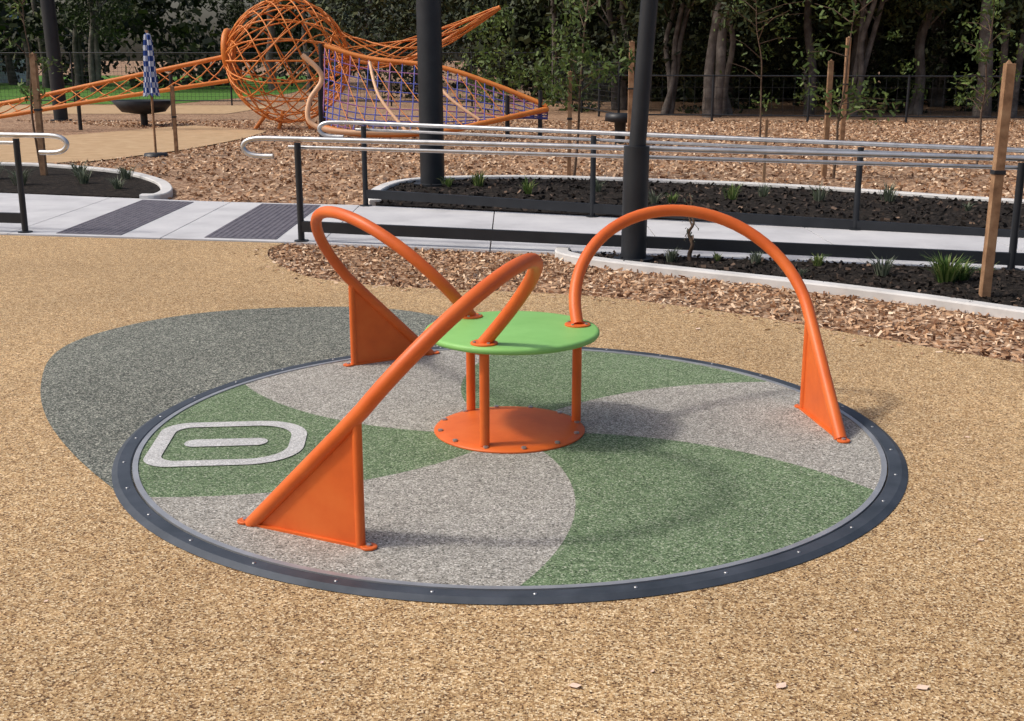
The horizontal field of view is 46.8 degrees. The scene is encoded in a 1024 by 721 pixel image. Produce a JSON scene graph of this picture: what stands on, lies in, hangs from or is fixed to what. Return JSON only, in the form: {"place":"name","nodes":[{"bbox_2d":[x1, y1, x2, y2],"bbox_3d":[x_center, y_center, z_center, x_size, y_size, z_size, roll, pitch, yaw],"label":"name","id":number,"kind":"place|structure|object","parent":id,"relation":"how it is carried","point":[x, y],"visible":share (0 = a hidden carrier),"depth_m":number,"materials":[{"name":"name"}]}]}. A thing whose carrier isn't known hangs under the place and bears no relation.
{"place":"outdoors","nodes":[
{"label":"outdoors","id":0,"kind":"place"},
{"bbox_2d":[0,125,264,162],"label":"gravel path","id":1,"kind":"structure","parent":0,"point":[103,145],"depth_m":24.59,"materials":[{"name":"beige gravel"}]},
{"bbox_2d":[0,105,277,113],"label":"gravel path","id":2,"kind":"structure","parent":0,"point":[180,109],"depth_m":40.31,"materials":[{"name":"beige gravel"}]},
{"bbox_2d":[0,75,329,103],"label":"lawn","id":3,"kind":"structure","parent":0,"point":[11,95],"depth_m":61.67,"materials":[{"name":"green plant"}]},
{"bbox_2d":[3,3,18,84],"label":"eucalyptus tree","id":4,"kind":"object","parent":3,"relation":"on","point":[10,65],"visible":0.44,"depth_m":76.15,"materials":[{"name":"brown plant"}]},
{"bbox_2d":[0,15,25,82],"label":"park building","id":5,"kind":"structure","parent":3,"relation":"on","point":[5,78],"depth_m":82.13,"materials":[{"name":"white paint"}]},
{"bbox_2d":[19,1,31,85],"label":"eucalyptus tree","id":6,"kind":"object","parent":3,"relation":"on","point":[25,45],"visible":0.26,"depth_m":72.72,"materials":[{"name":"brown plant"}]},
{"bbox_2d":[31,0,49,87],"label":"eucalyptus tree","id":7,"kind":"object","parent":3,"relation":"on","point":[45,81],"visible":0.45,"depth_m":67.47,"materials":[{"name":"brown plant"}]},
{"bbox_2d":[34,0,133,85],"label":"eucalyptus tree","id":8,"kind":"object","parent":3,"relation":"on","point":[78,61],"visible":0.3,"depth_m":65.46,"materials":[{"name":"green plant"}]},
{"bbox_2d":[64,0,135,91],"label":"eucalyptus tree","id":9,"kind":"object","parent":3,"relation":"on","point":[99,20],"visible":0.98,"depth_m":60.18,"materials":[{"name":"green plant"}]},
{"bbox_2d":[198,0,281,83],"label":"eucalyptus tree","id":10,"kind":"object","parent":3,"relation":"on","point":[237,11],"visible":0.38,"depth_m":76.38,"materials":[{"name":"green plant"}]},
{"bbox_2d":[222,0,297,70],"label":"eucalyptus tree","id":11,"kind":"object","parent":3,"relation":"on","point":[258,23],"visible":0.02,"depth_m":80.69,"materials":[{"name":"green plant"}]},
{"bbox_2d":[243,0,278,89],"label":"eucalyptus tree","id":12,"kind":"object","parent":3,"relation":"on","point":[270,57],"visible":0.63,"depth_m":64.27,"materials":[{"name":"brown plant"}]},
{"bbox_2d":[14,0,798,60],"label":"sky","id":13,"kind":"structure","parent":0,"point":[138,47],"materials":[{"name":"white"}]},
{"bbox_2d":[0,61,1023,251],"bbox_3d":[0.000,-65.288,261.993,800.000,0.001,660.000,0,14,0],"label":"ground","id":14,"kind":"structure","parent":0,"point":[11,124],"depth_m":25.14,"materials":[{"name":"brown wood"}]},
{"bbox_2d":[40,0,72,120],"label":"shade sail pole","id":15,"kind":"object","parent":14,"relation":"on","point":[50,30],"visible":0.94,"depth_m":32.77,"materials":[{"name":"black metal"}]},
{"bbox_2d":[0,165,160,198],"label":"garden bed","id":16,"kind":"object","parent":14,"relation":"on","point":[58,181],"visible":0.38,"depth_m":16.16,"materials":[{"name":"soil"}]},
{"bbox_2d":[5,167,31,184],"bbox_3d":[-6.689,-2.520,16.092,0.554,0.301,0.544,-6,16,-22],"label":"sage plant","id":17,"kind":"object","parent":16,"relation":"on","point":[24,177],"visible":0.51,"depth_m":16.05,"materials":[{"name":"green plant"}]},
{"bbox_2d":[0,0,62,168],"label":"sapling tree","id":18,"kind":"object","parent":16,"relation":"on","point":[40,60],"visible":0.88,"depth_m":17.17,"materials":[{"name":"green plant"}]},
{"bbox_2d":[29,52,47,174],"bbox_3d":[-6.900,-3.579,17.251,0.100,1.777,0.100,0,14,0],"label":"timber stake","id":19,"kind":"object","parent":16,"relation":"on","point":[37,109],"visible":0.87,"depth_m":17.20,"materials":[{"name":"brown wood"}]},
{"bbox_2d":[66,158,92,176],"bbox_3d":[-6.247,-2.814,17.221,0.535,0.310,0.506,-4,15,-13],"label":"sage plant","id":20,"kind":"object","parent":16,"relation":"on","point":[74,168],"visible":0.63,"depth_m":17.19,"materials":[{"name":"green plant"}]},
{"bbox_2d":[66,167,93,183],"bbox_3d":[-5.912,-2.541,16.255,0.447,0.261,0.457,-2,14,-7],"label":"sage plant","id":21,"kind":"object","parent":16,"relation":"on","point":[82,177],"visible":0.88,"depth_m":16.25,"materials":[{"name":"green plant"}]},
{"bbox_2d":[105,176,125,188],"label":"sage plant","id":22,"kind":"object","parent":16,"relation":"on","point":[117,184],"visible":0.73,"depth_m":15.61,"materials":[{"name":"green plant"}]},
{"bbox_2d":[108,164,138,178],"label":"sage plant","id":23,"kind":"object","parent":16,"relation":"on","point":[124,173],"visible":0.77,"depth_m":16.84,"materials":[{"name":"green plant"}]},
{"bbox_2d":[0,162,172,199],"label":"garden kerb","id":24,"kind":"structure","parent":14,"relation":"on","point":[165,192],"depth_m":16.72,"materials":[{"name":"concrete"}]},
{"bbox_2d":[111,99,170,125],"bbox_3d":[-9.600,-6.451,30.864,1.600,0.650,1.600,0,14,0],"label":"spinner bowl","id":25,"kind":"object","parent":14,"relation":"on","point":[142,107],"visible":0.87,"depth_m":30.35,"materials":[{"name":"black metal"}]},
{"bbox_2d":[143,30,168,156],"bbox_3d":[-6.420,-4.747,21.081,0.440,2.180,0.440,0,14,0],"label":"folded umbrella","id":26,"kind":"object","parent":14,"relation":"on","point":[151,88],"visible":1,"depth_m":20.95,"materials":[{"name":"fabric"}]},
{"bbox_2d":[170,85,178,153],"bbox_3d":[-6.100,-4.354,21.389,0.075,1.226,0.075,0,14,0],"label":"timber stake","id":27,"kind":"object","parent":14,"relation":"on","point":[174,117],"visible":1,"depth_m":21.36,"materials":[{"name":"brown wood"}]},
{"bbox_2d":[0,0,524,88],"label":"distant trees","id":28,"kind":"object","parent":14,"relation":"on","point":[144,18],"visible":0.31,"depth_m":69.60,"materials":[{"name":"green plant"}]},
{"bbox_2d":[0,52,554,106],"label":"fence","id":29,"kind":"object","parent":14,"relation":"on","point":[471,54],"visible":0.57,"depth_m":43.38,"materials":[{"name":"black metal"}]},
{"bbox_2d":[221,0,349,128],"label":"climbing basket sculpture","id":30,"kind":"object","parent":14,"relation":"on","point":[228,40],"visible":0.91,"depth_m":28.68,"materials":[{"name":"orange paint"}]},
{"bbox_2d":[0,53,230,129],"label":"rope net bridge","id":31,"kind":"structure","parent":30,"relation":"attached to","point":[78,103],"depth_m":28.83,"materials":[{"name":"orange paint"}]},
{"bbox_2d":[328,5,500,71],"bbox_3d":[-2.387,-7.714,28.456,4.151,1.575,1.053,4,15,15],"label":"lattice horn sculpture","id":32,"kind":"object","parent":30,"relation":"attached to","point":[478,19],"visible":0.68,"depth_m":28.50,"materials":[{"name":"orange paint"}]},
{"bbox_2d":[298,0,332,91],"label":"eucalyptus tree","id":33,"kind":"object","parent":14,"relation":"on","point":[303,32],"visible":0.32,"depth_m":60.52,"materials":[{"name":"brown plant"}]},
{"bbox_2d":[323,0,399,87],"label":"eucalyptus tree","id":34,"kind":"object","parent":14,"relation":"on","point":[364,11],"visible":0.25,"depth_m":68.25,"materials":[{"name":"green plant"}]},
{"bbox_2d":[366,0,450,73],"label":"eucalyptus tree","id":35,"kind":"object","parent":14,"relation":"on","point":[404,20],"visible":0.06,"depth_m":73.70,"materials":[{"name":"green plant"}]},
{"bbox_2d":[300,43,548,138],"bbox_3d":[-1.803,-5.843,25.701,5.226,2.033,2.413,0,14,0],"label":"rope climbing net","id":36,"kind":"object","parent":14,"relation":"on","point":[507,117],"visible":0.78,"depth_m":25.89,"materials":[{"name":"blue fabric"}]},
{"bbox_2d":[291,0,612,99],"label":"bush understorey","id":37,"kind":"object","parent":14,"relation":"on","point":[401,23],"visible":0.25,"depth_m":48.06,"materials":[{"name":"green plant"}]},
{"bbox_2d":[0,235,1023,720],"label":"rubber softfall surface","id":38,"kind":"object","parent":14,"relation":"on","point":[134,619],"visible":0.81,"depth_m":3.80,"materials":[{"name":"beige rubber"}]},
{"bbox_2d":[40,307,439,488],"bbox_3d":[-1.572,0.004,6.824,2.676,0.001,3.264,12,19,39],"label":"charcoal rubber patch","id":39,"kind":"object","parent":38,"relation":"on","point":[105,395],"visible":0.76,"depth_m":6.82,"materials":[{"name":"grey rubber"}]},
{"bbox_2d":[112,204,907,604],"bbox_3d":[-0.010,-0.128,5.371,3.516,1.002,3.516,0,14,0],"label":"wheelchair carousel","id":40,"kind":"object","parent":38,"relation":"on","point":[510,454],"visible":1,"depth_m":4.98,"materials":[{"name":"green rubber"}]},
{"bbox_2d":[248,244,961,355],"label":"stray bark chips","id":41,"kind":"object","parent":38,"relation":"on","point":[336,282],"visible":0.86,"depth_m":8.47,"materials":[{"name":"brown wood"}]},
{"bbox_2d":[0,193,1023,269],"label":"concrete footpath","id":42,"kind":"structure","parent":14,"relation":"on","point":[50,215],"depth_m":12.09,"materials":[{"name":"grey concrete"}]},
{"bbox_2d":[0,132,68,232],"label":"handrail","id":43,"kind":"object","parent":42,"relation":"on","point":[13,217],"visible":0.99,"depth_m":11.65,"materials":[{"name":"metal"}]},
{"bbox_2d":[57,200,192,234],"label":"tactile paving","id":44,"kind":"structure","parent":42,"relation":"on","point":[126,219],"depth_m":12.79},
{"bbox_2d":[205,203,319,239],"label":"tactile paving","id":45,"kind":"structure","parent":42,"relation":"on","point":[269,221],"depth_m":12.41,"materials":[{"name":"grey concrete"}]},
{"bbox_2d":[240,136,1023,269],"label":"handrail","id":46,"kind":"object","parent":42,"relation":"on","point":[1012,258],"visible":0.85,"depth_m":10.29,"materials":[{"name":"metal"}]},
{"bbox_2d":[317,120,1023,237],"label":"handrail","id":47,"kind":"object","parent":42,"relation":"on","point":[592,208],"visible":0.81,"depth_m":12.61,"materials":[{"name":"metal"}]},
{"bbox_2d":[455,4,597,112],"bbox_3d":[0.540,-9.848,38.706,4.828,3.385,4.830,0,14,0],"label":"wattle shrub","id":48,"kind":"object","parent":14,"relation":"on","point":[500,20],"visible":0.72,"depth_m":38.36,"materials":[{"name":"green plant"}]},
{"bbox_2d":[550,0,558,103],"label":"eucalyptus tree","id":49,"kind":"object","parent":14,"relation":"on","point":[554,15],"visible":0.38,"depth_m":45.05,"materials":[{"name":"brown plant"}]},
{"bbox_2d":[504,0,619,100],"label":"eucalyptus tree","id":50,"kind":"object","parent":14,"relation":"on","point":[528,5],"visible":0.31,"depth_m":48.51,"materials":[{"name":"green plant"}]},
{"bbox_2d":[567,71,571,174],"bbox_3d":[0.850,-3.507,17.476,0.075,1.526,0.075,0,14,0],"label":"timber stake","id":51,"kind":"object","parent":14,"relation":"on","point":[569,122],"visible":0.84,"depth_m":17.43,"materials":[{"name":"brown wood"}]},
{"bbox_2d":[526,0,635,175],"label":"sapling tree","id":52,"kind":"object","parent":14,"relation":"on","point":[592,72],"visible":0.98,"depth_m":17.13,"materials":[{"name":"green plant"}]},
{"bbox_2d":[552,60,620,116],"bbox_3d":[2.250,-8.786,38.008,0.064,1.630,10.181,-2,15,-8],"label":"fence","id":53,"kind":"object","parent":14,"relation":"on","point":[597,92],"visible":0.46,"depth_m":35.68,"materials":[{"name":"black metal"}]},
{"bbox_2d":[535,0,672,109],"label":"eucalyptus tree","id":54,"kind":"object","parent":14,"relation":"on","point":[610,16],"visible":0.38,"depth_m":39.73,"materials":[{"name":"green plant"}]},
{"bbox_2d":[605,113,627,144],"bbox_3d":[2.200,-4.706,24.085,0.640,0.630,0.640,0,14,0],"label":"spinner seat","id":55,"kind":"object","parent":14,"relation":"on","point":[619,120],"visible":0.69,"depth_m":23.93,"materials":[{"name":"black metal"}]},
{"bbox_2d":[627,40,634,144],"bbox_3d":[2.350,-5.288,23.420,0.125,2.028,0.125,0,14,0],"label":"timber stake","id":56,"kind":"object","parent":14,"relation":"on","point":[631,78],"visible":0.61,"depth_m":23.36,"materials":[{"name":"brown wood"}]},
{"bbox_2d":[267,242,1023,363],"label":"bark mulch","id":57,"kind":"object","parent":14,"relation":"on","point":[784,298],"visible":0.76,"depth_m":8.95,"materials":[{"name":"brown wood"}]},
{"bbox_2d":[608,0,712,113],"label":"eucalyptus tree","id":58,"kind":"object","parent":14,"relation":"on","point":[673,69],"visible":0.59,"depth_m":37.14,"materials":[{"name":"brown plant"}]},
{"bbox_2d":[368,175,1023,205],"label":"garden kerb","id":59,"kind":"structure","parent":14,"relation":"on","point":[386,185],"depth_m":15.92,"materials":[{"name":"concrete"}]},
{"bbox_2d":[375,177,1023,229],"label":"garden bed","id":60,"kind":"object","parent":14,"relation":"on","point":[869,211],"visible":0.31,"depth_m":14.15,"materials":[{"name":"soil"}]},
{"bbox_2d":[414,0,451,186],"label":"shade sail pole","id":61,"kind":"object","parent":60,"relation":"on","point":[429,55],"visible":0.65,"depth_m":15.65,"materials":[{"name":"black metal"}]},
{"bbox_2d":[468,169,488,185],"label":"sage plant","id":62,"kind":"object","parent":60,"relation":"on","point":[478,180],"visible":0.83,"depth_m":15.89,"materials":[{"name":"green plant"}]},
{"bbox_2d":[519,174,537,193],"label":"sage plant","id":63,"kind":"object","parent":60,"relation":"on","point":[527,188],"visible":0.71,"depth_m":14.99,"materials":[{"name":"green plant"}]},
{"bbox_2d":[648,189,662,203],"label":"sage plant","id":64,"kind":"object","parent":60,"relation":"on","point":[653,199],"visible":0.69,"depth_m":14.01,"materials":[{"name":"green plant"}]},
{"bbox_2d":[664,192,678,202],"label":"sage plant","id":65,"kind":"object","parent":60,"relation":"on","point":[674,198],"visible":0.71,"depth_m":14.13,"materials":[{"name":"green plant"}]},
{"bbox_2d":[719,182,741,199],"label":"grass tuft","id":66,"kind":"object","parent":60,"relation":"on","point":[730,191],"visible":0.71,"depth_m":14.39,"materials":[{"name":"green plant"}]},
{"bbox_2d":[755,184,771,196],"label":"sage plant","id":67,"kind":"object","parent":60,"relation":"on","point":[765,192],"visible":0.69,"depth_m":14.70,"materials":[{"name":"green plant"}]},
{"bbox_2d":[811,183,830,201],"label":"sage plant","id":68,"kind":"object","parent":60,"relation":"on","point":[817,197],"visible":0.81,"depth_m":14.23,"materials":[{"name":"green plant"}]},
{"bbox_2d":[875,180,898,201],"bbox_3d":[4.530,-2.033,14.222,0.424,0.284,0.410,-4,15,-15],"label":"sage plant","id":69,"kind":"object","parent":60,"relation":"on","point":[888,196],"visible":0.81,"depth_m":14.21,"materials":[{"name":"green plant"}]},
{"bbox_2d":[658,0,792,113],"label":"eucalyptus tree","id":70,"kind":"object","parent":14,"relation":"on","point":[728,67],"visible":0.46,"depth_m":36.11,"materials":[{"name":"green plant"}]},
{"bbox_2d":[686,0,767,117],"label":"eucalyptus tree","id":71,"kind":"object","parent":14,"relation":"on","point":[722,17],"visible":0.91,"depth_m":34.74,"materials":[{"name":"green plant"}]},
{"bbox_2d":[726,13,737,106],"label":"eucalyptus tree","id":72,"kind":"object","parent":14,"relation":"on","point":[731,90],"visible":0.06,"depth_m":42.70,"materials":[{"name":"brown plant"}]},
{"bbox_2d":[472,0,1023,102],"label":"bushland foliage","id":73,"kind":"object","parent":14,"relation":"on","point":[517,29],"visible":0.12,"depth_m":48.61,"materials":[{"name":"green plant"}]},
{"bbox_2d":[762,118,768,182],"bbox_3d":[3.400,-2.794,15.904,0.050,0.924,0.050,0,14,0],"label":"timber stake","id":74,"kind":"object","parent":14,"relation":"on","point":[765,155],"visible":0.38,"depth_m":15.90,"materials":[{"name":"brown wood"}]},
{"bbox_2d":[714,0,818,136],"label":"sapling tree","id":75,"kind":"object","parent":14,"relation":"on","point":[756,4],"visible":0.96,"depth_m":24.24,"materials":[{"name":"green plant"}]},
{"bbox_2d":[547,0,1023,113],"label":"bush understorey","id":76,"kind":"object","parent":14,"relation":"on","point":[693,60],"visible":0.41,"depth_m":39.65,"materials":[{"name":"green plant"}]},
{"bbox_2d":[555,247,1023,320],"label":"garden kerb","id":77,"kind":"structure","parent":14,"relation":"on","point":[929,300],"depth_m":8.92,"materials":[{"name":"concrete"}]},
{"bbox_2d":[569,250,1023,306],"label":"garden bed","id":78,"kind":"object","parent":14,"relation":"on","point":[1005,287],"visible":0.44,"depth_m":9.37,"materials":[{"name":"soil"}]},
{"bbox_2d":[613,0,657,261],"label":"shade sail pole","id":79,"kind":"object","parent":78,"relation":"on","point":[635,186],"visible":0.82,"depth_m":9.84,"materials":[{"name":"black metal"}]},
{"bbox_2d":[663,247,683,261],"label":"sage plant","id":80,"kind":"object","parent":78,"relation":"on","point":[672,256],"visible":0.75,"depth_m":10.02,"materials":[{"name":"green plant"}]},
{"bbox_2d":[684,193,698,260],"bbox_3d":[1.515,-1.105,10.028,0.149,0.627,0.210,0,14,0],"label":"sapling tree","id":81,"kind":"object","parent":78,"relation":"on","point":[692,241],"visible":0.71,"depth_m":10.03,"materials":[{"name":"brown plant"}]},
{"bbox_2d":[748,250,762,263],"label":"grass tuft","id":82,"kind":"object","parent":78,"relation":"on","point":[755,257],"visible":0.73,"depth_m":9.93,"materials":[{"name":"green plant"}]},
{"bbox_2d":[810,252,830,265],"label":"grass tuft","id":83,"kind":"object","parent":78,"relation":"on","point":[818,260],"visible":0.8,"depth_m":9.83,"materials":[{"name":"green plant"}]},
{"bbox_2d":[867,251,896,275],"bbox_3d":[2.933,-0.763,9.423,0.300,0.204,0.279,0,14,0],"label":"plant","id":84,"kind":"object","parent":78,"relation":"on","point":[881,270],"visible":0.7,"depth_m":9.40,"materials":[{"name":"green plant"}]},
{"bbox_2d":[920,251,976,283],"bbox_3d":[3.358,-0.717,9.123,0.464,0.264,0.490,6,15,21],"label":"grass tuft","id":85,"kind":"object","parent":78,"relation":"on","point":[945,271],"visible":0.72,"depth_m":9.07,"materials":[{"name":"green plant"}]},
{"bbox_2d":[954,259,978,280],"bbox_3d":[3.487,-0.702,9.210,0.418,0.192,0.313,-7,16,-27],"label":"grass tuft","id":86,"kind":"object","parent":78,"relation":"on","point":[965,272],"visible":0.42,"depth_m":9.20,"materials":[{"name":"green plant"}]},
{"bbox_2d":[978,60,1015,296],"bbox_3d":[3.441,-1.266,8.399,0.083,1.687,0.083,0,14,0],"label":"timber stake","id":87,"kind":"object","parent":78,"relation":"on","point":[997,172],"visible":0.86,"depth_m":8.37,"materials":[{"name":"brown wood"}]},
{"bbox_2d":[803,0,816,114],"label":"eucalyptus tree","id":88,"kind":"object","parent":14,"relation":"on","point":[808,27],"visible":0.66,"depth_m":36.63,"materials":[{"name":"brown plant"}]},
{"bbox_2d":[802,0,817,102],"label":"eucalyptus tree","id":89,"kind":"object","parent":14,"relation":"on","point":[805,78],"visible":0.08,"depth_m":46.24,"materials":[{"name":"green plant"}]},
{"bbox_2d":[617,74,1023,122],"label":"fence","id":90,"kind":"object","parent":14,"relation":"on","point":[807,116],"visible":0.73,"depth_m":32.33,"materials":[{"name":"black metal"}]},
{"bbox_2d":[821,59,833,176],"bbox_3d":[4.600,-3.530,17.264,0.087,1.677,0.088,0,14,0],"label":"timber stake","id":91,"kind":"object","parent":14,"relation":"on","point":[827,113],"visible":0.91,"depth_m":17.22,"materials":[{"name":"brown wood"}]},
{"bbox_2d":[839,36,850,139],"bbox_3d":[7.000,-5.708,24.861,0.113,2.127,0.112,0,14,0],"label":"timber stake","id":92,"kind":"object","parent":14,"relation":"on","point":[842,126],"visible":0.82,"depth_m":24.84,"materials":[{"name":"brown wood"}]},
{"bbox_2d":[792,0,904,177],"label":"sapling tree","id":93,"kind":"object","parent":14,"relation":"on","point":[851,32],"visible":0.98,"depth_m":17.04,"materials":[{"name":"green plant"}]},
{"bbox_2d":[785,0,922,111],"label":"eucalyptus tree","id":94,"kind":"object","parent":14,"relation":"on","point":[854,45],"visible":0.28,"depth_m":38.48,"materials":[{"name":"green plant"}]},
{"bbox_2d":[819,0,912,103],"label":"eucalyptus tree","id":95,"kind":"object","parent":14,"relation":"on","point":[880,29],"visible":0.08,"depth_m":45.01,"materials":[{"name":"brown plant"}]},
{"bbox_2d":[809,0,940,114],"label":"eucalyptus tree","id":96,"kind":"object","parent":14,"relation":"on","point":[861,61],"visible":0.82,"depth_m":35.30,"materials":[{"name":"green plant"}]},
{"bbox_2d":[748,17,1023,110],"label":"understorey shrub","id":97,"kind":"object","parent":14,"relation":"on","point":[901,72],"visible":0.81,"depth_m":33.43,"materials":[{"name":"green plant"}]},
{"bbox_2d":[842,0,1009,114],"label":"eucalyptus tree","id":98,"kind":"object","parent":14,"relation":"on","point":[914,108],"visible":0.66,"depth_m":36.32,"materials":[{"name":"green plant"}]},
{"bbox_2d":[906,0,980,106],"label":"eucalyptus tree","id":99,"kind":"object","parent":14,"relation":"on","point":[936,94],"visible":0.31,"depth_m":42.61,"materials":[{"name":"brown plant"}]},
{"bbox_2d":[971,0,994,115],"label":"eucalyptus tree","id":100,"kind":"object","parent":14,"relation":"on","point":[984,35],"visible":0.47,"depth_m":34.25,"materials":[{"name":"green plant"}]},
{"bbox_2d":[948,0,1023,163],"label":"sapling tree","id":101,"kind":"object","parent":14,"relation":"on","point":[986,51],"visible":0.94,"depth_m":19.03,"materials":[{"name":"green plant"}]},
{"bbox_2d":[954,0,1023,104],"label":"eucalyptus tree","id":102,"kind":"object","parent":14,"relation":"on","point":[1021,98],"visible":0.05,"depth_m":44.35,"materials":[{"name":"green plant"}]},
{"bbox_2d":[993,0,1023,116],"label":"eucalyptus tree","id":103,"kind":"object","parent":14,"relation":"on","point":[1012,6],"visible":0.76,"depth_m":35.19,"materials":[{"name":"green plant"}]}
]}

